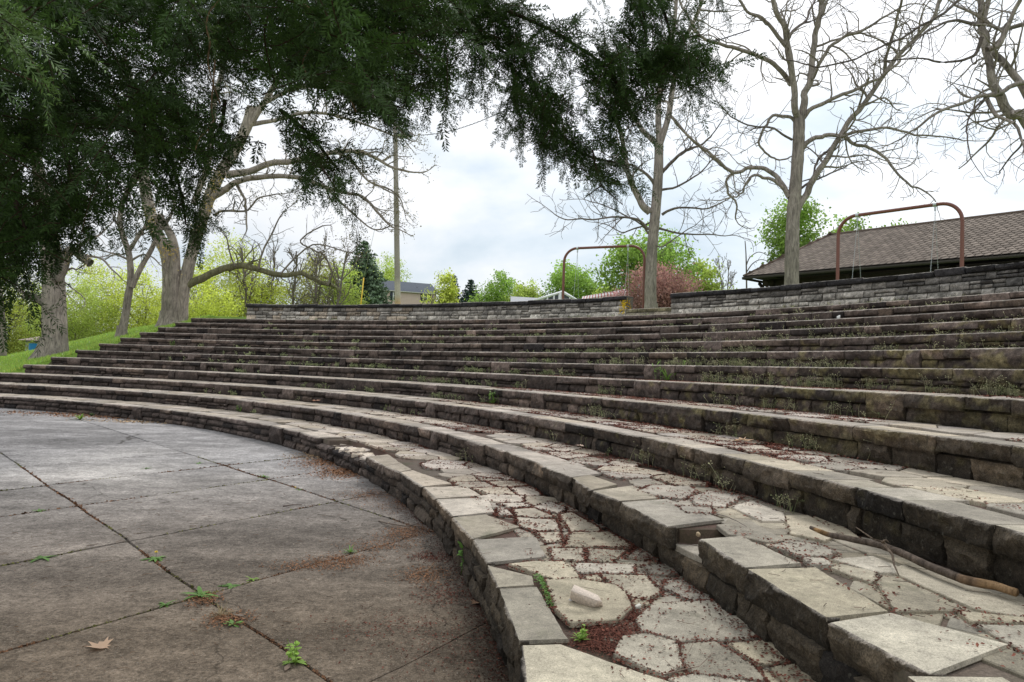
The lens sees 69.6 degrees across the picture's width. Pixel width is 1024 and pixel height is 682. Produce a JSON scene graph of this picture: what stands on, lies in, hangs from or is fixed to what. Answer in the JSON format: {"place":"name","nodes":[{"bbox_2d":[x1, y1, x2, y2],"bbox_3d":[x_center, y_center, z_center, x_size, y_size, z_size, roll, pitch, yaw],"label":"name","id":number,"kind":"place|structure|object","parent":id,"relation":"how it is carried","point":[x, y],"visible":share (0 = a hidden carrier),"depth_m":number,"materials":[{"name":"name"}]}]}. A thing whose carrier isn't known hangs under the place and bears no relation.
{"place":"outdoors","nodes":[
{"label":"outdoors","id":0,"kind":"place"},
{"bbox_2d":[0,315,246,372],"bbox_3d":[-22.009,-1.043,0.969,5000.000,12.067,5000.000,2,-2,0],"label":"grass bank","id":1,"kind":"structure","parent":0,"point":[21,370],"depth_m":31.18,"materials":[{"name":"green plant"}]},
{"bbox_2d":[0,289,6,355],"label":"tree","id":2,"kind":"object","parent":1,"relation":"on","point":[4,353],"visible":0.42,"depth_m":31.89,"materials":[{"name":"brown plant"}]},
{"bbox_2d":[3,272,41,354],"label":"spring tree","id":3,"kind":"object","parent":1,"relation":"on","point":[12,338],"visible":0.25,"depth_m":61.74,"materials":[{"name":"green plant"}]},
{"bbox_2d":[8,288,40,352],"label":"spring tree","id":4,"kind":"object","parent":1,"relation":"on","point":[21,322],"depth_m":73.66,"materials":[{"name":"green plant"}]},
{"bbox_2d":[29,343,36,349],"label":"rubbish barrel","id":5,"kind":"object","parent":1,"relation":"on","point":[32,346],"visible":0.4,"depth_m":49.68,"materials":[{"name":"blue paint"}]},
{"bbox_2d":[19,336,69,350],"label":"garden shelter","id":6,"kind":"object","parent":1,"relation":"on","point":[27,340],"visible":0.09,"depth_m":58.39,"materials":[{"name":"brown wood"}]},
{"bbox_2d":[13,268,120,351],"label":"spring tree","id":7,"kind":"object","parent":1,"relation":"on","point":[78,329],"visible":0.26,"depth_m":57.35,"materials":[{"name":"green plant"}]},
{"bbox_2d":[6,157,147,364],"bbox_3d":[-18.078,-4.096,30.005,5.721,10.282,3.230,1,-2,16],"label":"old maple","id":8,"kind":"object","parent":1,"relation":"on","point":[58,343],"visible":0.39,"depth_m":29.70,"materials":[{"name":"grey plant"}]},
{"bbox_2d":[66,258,135,338],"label":"spring tree","id":9,"kind":"object","parent":1,"relation":"on","point":[101,276],"visible":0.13,"depth_m":69.41,"materials":[{"name":"green plant"}]},
{"bbox_2d":[88,261,161,335],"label":"spring tree","id":10,"kind":"object","parent":1,"relation":"on","point":[150,307],"visible":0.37,"depth_m":59.17,"materials":[{"name":"green plant"}]},
{"bbox_2d":[94,155,181,343],"bbox_3d":[-17.512,-4.525,33.776,5.000,10.342,3.289,2,-2,0],"label":"forked tree","id":11,"kind":"object","parent":1,"relation":"on","point":[122,326],"visible":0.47,"depth_m":33.98,"materials":[{"name":"grey plant"}]},
{"bbox_2d":[131,286,161,324],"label":"spring tree","id":12,"kind":"object","parent":1,"relation":"on","point":[149,299],"visible":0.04,"depth_m":79.43,"materials":[{"name":"green plant"}]},
{"bbox_2d":[148,259,236,322],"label":"spring tree","id":13,"kind":"object","parent":1,"relation":"on","point":[196,289],"visible":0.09,"depth_m":54.84,"materials":[{"name":"green plant"}]},
{"bbox_2d":[188,278,244,317],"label":"spring tree","id":14,"kind":"object","parent":1,"relation":"on","point":[201,308],"visible":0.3,"depth_m":49.79,"materials":[{"name":"green plant"}]},
{"bbox_2d":[190,227,279,316],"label":"spring tree","id":15,"kind":"object","parent":1,"relation":"on","point":[222,256],"visible":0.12,"depth_m":59.84,"materials":[{"name":"green plant"}]},
{"bbox_2d":[216,257,302,316],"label":"spring tree","id":16,"kind":"object","parent":1,"relation":"on","point":[276,294],"visible":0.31,"depth_m":55.26,"materials":[{"name":"green plant"}]},
{"bbox_2d":[89,26,439,332],"bbox_3d":[-12.694,-8.645,36.685,18.194,18.482,5.672,2,-2,0],"label":"old maple","id":17,"kind":"object","parent":1,"relation":"on","point":[175,294],"visible":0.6,"depth_m":36.27,"materials":[{"name":"grey plant"}]},
{"bbox_2d":[225,226,363,316],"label":"bush","id":18,"kind":"object","parent":1,"relation":"on","point":[319,259],"visible":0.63,"depth_m":55.25,"materials":[{"name":"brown plant"}]},
{"bbox_2d":[274,251,359,303],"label":"spring tree","id":19,"kind":"object","parent":1,"relation":"on","point":[307,299],"visible":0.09,"depth_m":65.42,"materials":[{"name":"green plant"}]},
{"bbox_2d":[303,250,342,304],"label":"bush","id":20,"kind":"object","parent":1,"relation":"on","point":[323,279],"visible":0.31,"depth_m":57.99,"materials":[{"name":"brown plant"}]},
{"bbox_2d":[311,262,369,304],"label":"spring tree","id":21,"kind":"object","parent":1,"relation":"on","point":[352,294],"visible":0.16,"depth_m":57.77,"materials":[{"name":"green plant"}]},
{"bbox_2d":[332,240,392,303],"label":"spruce tree","id":22,"kind":"object","parent":1,"relation":"on","point":[373,287],"visible":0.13,"depth_m":67.60,"materials":[{"name":"green plant"}]},
{"bbox_2d":[0,0,767,358],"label":"yew tree","id":23,"kind":"object","parent":1,"relation":"on","point":[380,40],"visible":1,"depth_m":3.28,"materials":[{"name":"green plant"}]},
{"bbox_2d":[373,251,412,281],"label":"leafy tree","id":24,"kind":"object","parent":1,"relation":"on","point":[388,273],"visible":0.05,"depth_m":124.79,"materials":[{"name":"green plant"}]},
{"bbox_2d":[393,125,412,303],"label":"utility pole","id":25,"kind":"object","parent":1,"relation":"on","point":[397,267],"visible":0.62,"depth_m":45.14,"materials":[{"name":"grey wood"}]},
{"bbox_2d":[360,149,392,303],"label":"guy wire","id":26,"kind":"object","parent":25,"relation":"attached to","point":[369,251],"visible":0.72,"depth_m":42.99,"materials":[{"name":"brown paint"}]},
{"bbox_2d":[399,29,749,135],"bbox_3d":[-0.786,-9.425,30.091,1.163,7.692,33.270,3,-2,-21],"label":"overhead cable","id":27,"kind":"object","parent":25,"relation":"attached to","point":[584,84],"visible":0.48,"depth_m":22.80,"materials":[{"name":"brown paint"}]},
{"bbox_2d":[381,280,435,303],"bbox_3d":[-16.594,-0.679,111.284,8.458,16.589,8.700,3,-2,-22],"label":"house","id":28,"kind":"structure","parent":1,"relation":"on","point":[411,292],"depth_m":108.29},
{"bbox_2d":[422,296,434,303],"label":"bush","id":29,"kind":"object","parent":1,"relation":"on","point":[427,300],"visible":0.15,"depth_m":78.51,"materials":[{"name":"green plant"}]},
{"bbox_2d":[419,267,461,303],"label":"leafy tree","id":30,"kind":"object","parent":1,"relation":"on","point":[450,291],"visible":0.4,"depth_m":79.67,"materials":[{"name":"green plant"}]},
{"bbox_2d":[460,279,478,302],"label":"spruce tree","id":31,"kind":"object","parent":1,"relation":"on","point":[467,293],"visible":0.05,"depth_m":99.89,"materials":[{"name":"green plant"}]},
{"bbox_2d":[464,269,517,301],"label":"leafy tree","id":32,"kind":"object","parent":1,"relation":"on","point":[505,283],"visible":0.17,"depth_m":89.06,"materials":[{"name":"green plant"}]},
{"bbox_2d":[510,296,535,301],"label":"building","id":33,"kind":"structure","parent":1,"relation":"on","point":[513,299],"depth_m":65.47,"materials":[{"name":"white"}]},
{"bbox_2d":[503,278,545,301],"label":"leafy tree","id":34,"kind":"object","parent":1,"relation":"on","point":[522,291],"visible":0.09,"depth_m":84.47,"materials":[{"name":"green plant"}]},
{"bbox_2d":[534,291,576,299],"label":"glazed gable house","id":35,"kind":"structure","parent":1,"relation":"on","point":[557,295],"depth_m":56.04,"materials":[{"name":"white glass"}]},
{"bbox_2d":[539,259,601,298],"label":"leafy tree","id":36,"kind":"object","parent":1,"relation":"on","point":[580,278],"visible":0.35,"depth_m":78.91,"materials":[{"name":"green plant"}]},
{"bbox_2d":[592,284,613,293],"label":"leafy tree","id":37,"kind":"object","parent":1,"relation":"on","point":[600,290],"visible":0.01,"depth_m":74.86,"materials":[{"name":"green plant"}]},
{"bbox_2d":[562,244,645,308],"bbox_3d":[4.037,-2.517,32.837,3.937,3.495,0.197,1,-2,25],"label":"swing frame","id":38,"kind":"object","parent":1,"relation":"on","point":[628,246],"visible":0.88,"depth_m":32.68,"materials":[{"name":"brown paint"}]},
{"bbox_2d":[573,253,628,298],"bbox_3d":[3.990,-2.654,32.866,2.434,2.740,0.999,1,-2,23],"label":"group swing","id":39,"kind":"object","parent":38,"relation":"hanging from","point":[625,281],"visible":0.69,"depth_m":32.59,"materials":[{"name":"brown paint"}]},
{"bbox_2d":[582,289,628,298],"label":"striped awning","id":40,"kind":"object","parent":1,"relation":"on","point":[600,295],"visible":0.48,"depth_m":49.26,"materials":[{"name":"white fabric"}]},
{"bbox_2d":[603,288,634,308],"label":"blossom tree","id":41,"kind":"object","parent":1,"relation":"on","point":[617,295],"depth_m":45.81,"materials":[{"name":"pink plant"}]},
{"bbox_2d":[527,0,759,307],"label":"bare tree","id":42,"kind":"object","parent":1,"relation":"on","point":[652,232],"visible":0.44,"depth_m":31.56,"materials":[{"name":"grey plant"}]},
{"bbox_2d":[585,218,709,307],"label":"leafy tree","id":43,"kind":"object","parent":1,"relation":"on","point":[664,255],"visible":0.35,"depth_m":51.05,"materials":[{"name":"green plant"}]},
{"bbox_2d":[617,261,712,308],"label":"blossom tree","id":44,"kind":"object","parent":1,"relation":"on","point":[678,284],"visible":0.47,"depth_m":42.27,"materials":[{"name":"pink plant"}]},
{"bbox_2d":[689,258,737,290],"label":"leafy tree","id":45,"kind":"object","parent":1,"relation":"on","point":[709,273],"visible":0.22,"depth_m":59.68,"materials":[{"name":"green plant"}]},
{"bbox_2d":[713,254,735,289],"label":"bare shrub","id":46,"kind":"object","parent":1,"relation":"on","point":[730,277],"visible":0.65,"depth_m":60.14,"materials":[{"name":"grey plant"}]},
{"bbox_2d":[745,242,766,287],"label":"dead snag","id":47,"kind":"object","parent":1,"relation":"on","point":[748,260],"visible":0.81,"depth_m":50.29,"materials":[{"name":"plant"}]},
{"bbox_2d":[751,192,831,263],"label":"leafy tree","id":48,"kind":"object","parent":1,"relation":"on","point":[807,213],"visible":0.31,"depth_m":45.99,"materials":[{"name":"green plant"}]},
{"bbox_2d":[654,0,1011,284],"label":"bare tree","id":49,"kind":"object","parent":1,"relation":"on","point":[796,200],"visible":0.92,"depth_m":27.49,"materials":[{"name":"grey plant"}]},
{"bbox_2d":[824,212,871,233],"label":"leafy tree","id":50,"kind":"object","parent":1,"relation":"on","point":[852,225],"visible":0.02,"depth_m":56.28,"materials":[{"name":"green plant"}]},
{"bbox_2d":[742,210,1023,287],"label":"park pavilion","id":51,"kind":"structure","parent":1,"relation":"on","point":[989,239],"depth_m":32.25,"materials":[{"name":"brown wood"}]},
{"bbox_2d":[765,0,1023,193],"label":"bare tree","id":52,"kind":"object","parent":1,"relation":"on","point":[990,53],"visible":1,"depth_m":21.36,"materials":[{"name":"grey plant"}]},
{"bbox_2d":[876,218,916,226],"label":"leafy tree","id":53,"kind":"object","parent":1,"relation":"on","point":[898,223],"visible":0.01,"depth_m":59.59,"materials":[{"name":"green plant"}]},
{"bbox_2d":[836,202,964,279],"bbox_3d":[12.537,-2.596,24.062,0.197,3.540,4.064,4,-3,-40],"label":"swing frame","id":54,"kind":"object","parent":1,"relation":"on","point":[934,205],"visible":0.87,"depth_m":23.84,"materials":[{"name":"brown paint"}]},
{"bbox_2d":[852,212,937,277],"bbox_3d":[12.505,-2.755,24.112,0.999,2.741,2.514,4,-3,-42],"label":"group swing","id":55,"kind":"object","parent":54,"relation":"hanging from","point":[932,244],"visible":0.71,"depth_m":23.33,"materials":[{"name":"brown paint"}]},
{"bbox_2d":[0,408,508,681],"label":"concrete floor","id":56,"kind":"structure","parent":0,"point":[47,449],"depth_m":5.89,"materials":[{"name":"grey concrete"}]},
{"bbox_2d":[29,555,53,562],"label":"weed tuft","id":57,"kind":"object","parent":56,"relation":"on","point":[43,557],"visible":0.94,"depth_m":6.01,"materials":[{"name":"green plant"}]},
{"bbox_2d":[87,637,113,648],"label":"dead leaf","id":58,"kind":"object","parent":56,"relation":"on","point":[103,644],"visible":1,"depth_m":4.22,"materials":[{"name":"beige plant"}]},
{"bbox_2d":[141,551,162,561],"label":"dandelion","id":59,"kind":"object","parent":56,"relation":"on","point":[155,559],"visible":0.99,"depth_m":6.08,"materials":[{"name":"green plant"}]},
{"bbox_2d":[6,457,323,679],"bbox_3d":[-22.078,0.977,0.891,44.720,0.001,44.693,2,-2,0],"label":"soil bed","id":60,"kind":"object","parent":56,"relation":"on","point":[168,573],"depth_m":6.33,"materials":[{"name":"brown soil"}]},
{"bbox_2d":[0,393,815,681],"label":"seating tier","id":61,"kind":"object","parent":60,"relation":"on","point":[525,636],"visible":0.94,"depth_m":5.11,"materials":[{"name":"stone"}]},
{"bbox_2d":[0,382,1023,681],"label":"seating tier","id":62,"kind":"object","parent":61,"relation":"on","point":[846,634],"visible":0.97,"depth_m":4.26,"materials":[{"name":"stone"}]},
{"bbox_2d":[0,372,1023,596],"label":"seating tier","id":63,"kind":"object","parent":62,"relation":"on","point":[971,538],"visible":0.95,"depth_m":5.91,"materials":[{"name":"stone"}]},
{"bbox_2d":[489,390,498,403],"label":"weed clump","id":64,"kind":"object","parent":63,"relation":"on","point":[492,401],"visible":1,"depth_m":14.97,"materials":[{"name":"green plant"}]},
{"bbox_2d":[23,364,1023,489],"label":"seating tier","id":65,"kind":"object","parent":63,"relation":"on","point":[990,457],"visible":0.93,"depth_m":8.38,"materials":[{"name":"stone"}]},
{"bbox_2d":[51,357,1023,433],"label":"seating tier","id":66,"kind":"object","parent":65,"relation":"on","point":[999,414],"visible":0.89,"depth_m":10.80,"materials":[{"name":"stone"}]},
{"bbox_2d":[75,350,1023,396],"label":"seating tier","id":67,"kind":"object","parent":66,"relation":"on","point":[907,379],"visible":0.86,"depth_m":13.42,"materials":[{"name":"stone"}]},
{"bbox_2d":[99,343,1023,368],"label":"seating tier","id":68,"kind":"object","parent":67,"relation":"on","point":[992,358],"visible":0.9,"depth_m":15.18,"materials":[{"name":"stone"}]},
{"bbox_2d":[120,331,1023,351],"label":"seating tier","id":69,"kind":"object","parent":68,"relation":"on","point":[947,341],"visible":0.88,"depth_m":17.20,"materials":[{"name":"stone"}]},
{"bbox_2d":[139,318,1023,343],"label":"seating tier","id":70,"kind":"object","parent":69,"relation":"on","point":[952,327],"visible":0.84,"depth_m":19.56,"materials":[{"name":"stone"}]},
{"bbox_2d":[158,307,1023,336],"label":"seating tier","id":71,"kind":"object","parent":70,"relation":"on","point":[937,317],"visible":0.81,"depth_m":21.06,"materials":[{"name":"stone"}]},
{"bbox_2d":[175,299,1023,330],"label":"seating tier","id":72,"kind":"object","parent":71,"relation":"on","point":[984,305],"visible":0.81,"depth_m":22.64,"materials":[{"name":"stone"}]},
{"bbox_2d":[191,291,1023,324],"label":"seating tier","id":73,"kind":"object","parent":72,"relation":"on","point":[923,302],"visible":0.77,"depth_m":24.43,"materials":[{"name":"stone"}]},
{"bbox_2d":[246,296,633,319],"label":"parapet wall","id":74,"kind":"structure","parent":73,"relation":"on","point":[585,307],"depth_m":32.33,"materials":[{"name":"stone"}]},
{"bbox_2d":[618,298,630,313],"bbox_3d":[4.176,-1.271,27.018,0.484,0.590,0.247,2,-2,-8],"label":"lichen","id":75,"kind":"object","parent":74,"relation":"attached to","point":[624,304],"visible":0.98,"depth_m":26.99},
{"bbox_2d":[625,307,671,315],"bbox_3d":[4.969,-0.979,26.519,0.668,0.362,2.198,4,-3,-43],"label":"threshold step","id":76,"kind":"object","parent":73,"relation":"on","point":[653,311],"visible":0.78,"depth_m":26.21,"materials":[{"name":"stone"}]},
{"bbox_2d":[670,262,1023,313],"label":"parapet wall","id":77,"kind":"structure","parent":73,"relation":"on","point":[977,280],"depth_m":20.00,"materials":[{"name":"stone"}]},
{"bbox_2d":[652,360,685,379],"bbox_3d":[2.971,0.548,14.111,0.701,0.420,0.480,1,-2,16],"label":"weed clump","id":78,"kind":"object","parent":66,"relation":"on","point":[665,374],"visible":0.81,"depth_m":14.14,"materials":[{"name":"green plant"}]},
{"bbox_2d":[734,437,752,440],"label":"dead leaf","id":79,"kind":"object","parent":65,"relation":"on","point":[742,439],"visible":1,"depth_m":4.66,"materials":[{"name":"beige plant"}]},
{"bbox_2d":[809,526,1018,596],"bbox_3d":[2.076,1.169,4.081,0.360,0.108,1.316,2,-2,-13],"label":"fallen branch","id":80,"kind":"object","parent":62,"relation":"on","point":[951,574],"visible":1,"depth_m":3.92,"materials":[{"name":"wood"}]},
{"bbox_2d":[533,573,553,606],"bbox_3d":[0.204,1.481,4.408,0.096,0.026,0.654,2,-2,-7],"label":"creeping weed","id":81,"kind":"object","parent":61,"relation":"on","point":[542,582],"visible":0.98,"depth_m":4.43,"materials":[{"name":"green plant"}]},
{"bbox_2d":[570,624,590,641],"bbox_3d":[0.347,1.438,3.638,0.087,0.075,0.123,0,-3,43],"label":"weed tuft","id":82,"kind":"object","parent":61,"relation":"on","point":[583,635],"visible":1,"depth_m":3.62,"materials":[{"name":"green plant"}]},
{"bbox_2d":[570,585,602,606],"bbox_3d":[0.418,1.438,4.133,0.200,0.090,0.091,0,-3,35],"label":"rock","id":83,"kind":"object","parent":61,"relation":"on","point":[579,595],"visible":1,"depth_m":4.11,"materials":[{"name":"beige stone"}]},
{"bbox_2d":[169,294,1023,513],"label":"dry weeds","id":84,"kind":"object","parent":61,"relation":"on","point":[467,369],"visible":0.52,"depth_m":14.35,"materials":[{"name":"brown plant"}]},
{"bbox_2d":[634,603,640,608],"bbox_3d":[0.705,1.488,4.131,0.035,0.026,0.028,3,-2,-22],"label":"rock","id":85,"kind":"object","parent":61,"relation":"on","point":[638,606],"visible":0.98,"depth_m":4.12,"materials":[{"name":"white stone"}]},
{"bbox_2d":[664,642,711,674],"bbox_3d":[0.799,1.450,3.351,0.135,0.034,0.396,0,-3,40],"label":"twig","id":86,"kind":"object","parent":61,"relation":"on","point":[684,664],"visible":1,"depth_m":3.27,"materials":[{"name":"brown wood"}]},
{"bbox_2d":[159,600,174,607],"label":"weed tuft","id":87,"kind":"object","parent":56,"relation":"on","point":[163,604],"visible":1,"depth_m":4.97,"materials":[{"name":"green plant"}]},
{"bbox_2d":[179,586,218,599],"bbox_3d":[-2.208,1.794,5.204,0.245,0.062,0.302,3,-3,-32],"label":"weed tuft","id":88,"kind":"object","parent":56,"relation":"on","point":[200,592],"visible":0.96,"depth_m":5.21,"materials":[{"name":"green plant"}]},
{"bbox_2d":[208,600,236,617],"bbox_3d":[-1.884,1.736,4.814,0.228,0.115,0.237,2,-2,0],"label":"grass tuft","id":89,"kind":"object","parent":56,"relation":"on","point":[220,612],"visible":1,"depth_m":4.83,"materials":[{"name":"beige plant"}]},
{"bbox_2d":[217,583,239,588],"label":"weed tuft","id":90,"kind":"object","parent":56,"relation":"on","point":[228,585],"visible":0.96,"depth_m":5.45,"materials":[{"name":"green plant"}]},
{"bbox_2d":[222,619,242,626],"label":"weed tuft","id":91,"kind":"object","parent":56,"relation":"on","point":[231,621],"visible":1,"depth_m":4.65,"materials":[{"name":"green plant"}]},
{"bbox_2d":[282,639,306,664],"bbox_3d":[-1.211,1.730,4.089,0.173,0.138,0.137,0,-3,38],"label":"weed tuft","id":92,"kind":"object","parent":56,"relation":"on","point":[293,653],"visible":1,"depth_m":4.09,"materials":[{"name":"green plant"}]},
{"bbox_2d":[346,544,357,552],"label":"weed tuft","id":93,"kind":"object","parent":56,"relation":"on","point":[350,551],"visible":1,"depth_m":6.53,"materials":[{"name":"green plant"}]},
{"bbox_2d":[378,520,417,526],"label":"twig","id":94,"kind":"object","parent":56,"relation":"on","point":[395,524],"visible":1,"depth_m":7.61,"materials":[{"name":"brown wood"}]},
{"bbox_2d":[457,541,463,573],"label":"broadleaf weed","id":95,"kind":"object","parent":56,"relation":"on","point":[460,552],"visible":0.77,"depth_m":5.95,"materials":[{"name":"green plant"}]},
{"bbox_2d":[0,374,1023,681],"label":"leaf litter","id":96,"kind":"object","parent":56,"relation":"on","point":[604,630],"visible":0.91,"depth_m":6.01,"materials":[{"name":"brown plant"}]},
{"bbox_2d":[450,275,460,302],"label":"spruce tree","id":97,"kind":"object","parent":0,"point":[456,279],"visible":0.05,"depth_m":100.09,"materials":[{"name":"green plant"}]},
{"bbox_2d":[1,0,1023,333],"label":"sky","id":98,"kind":"structure","parent":0,"point":[476,217],"materials":[{"name":"white"}]}
]}

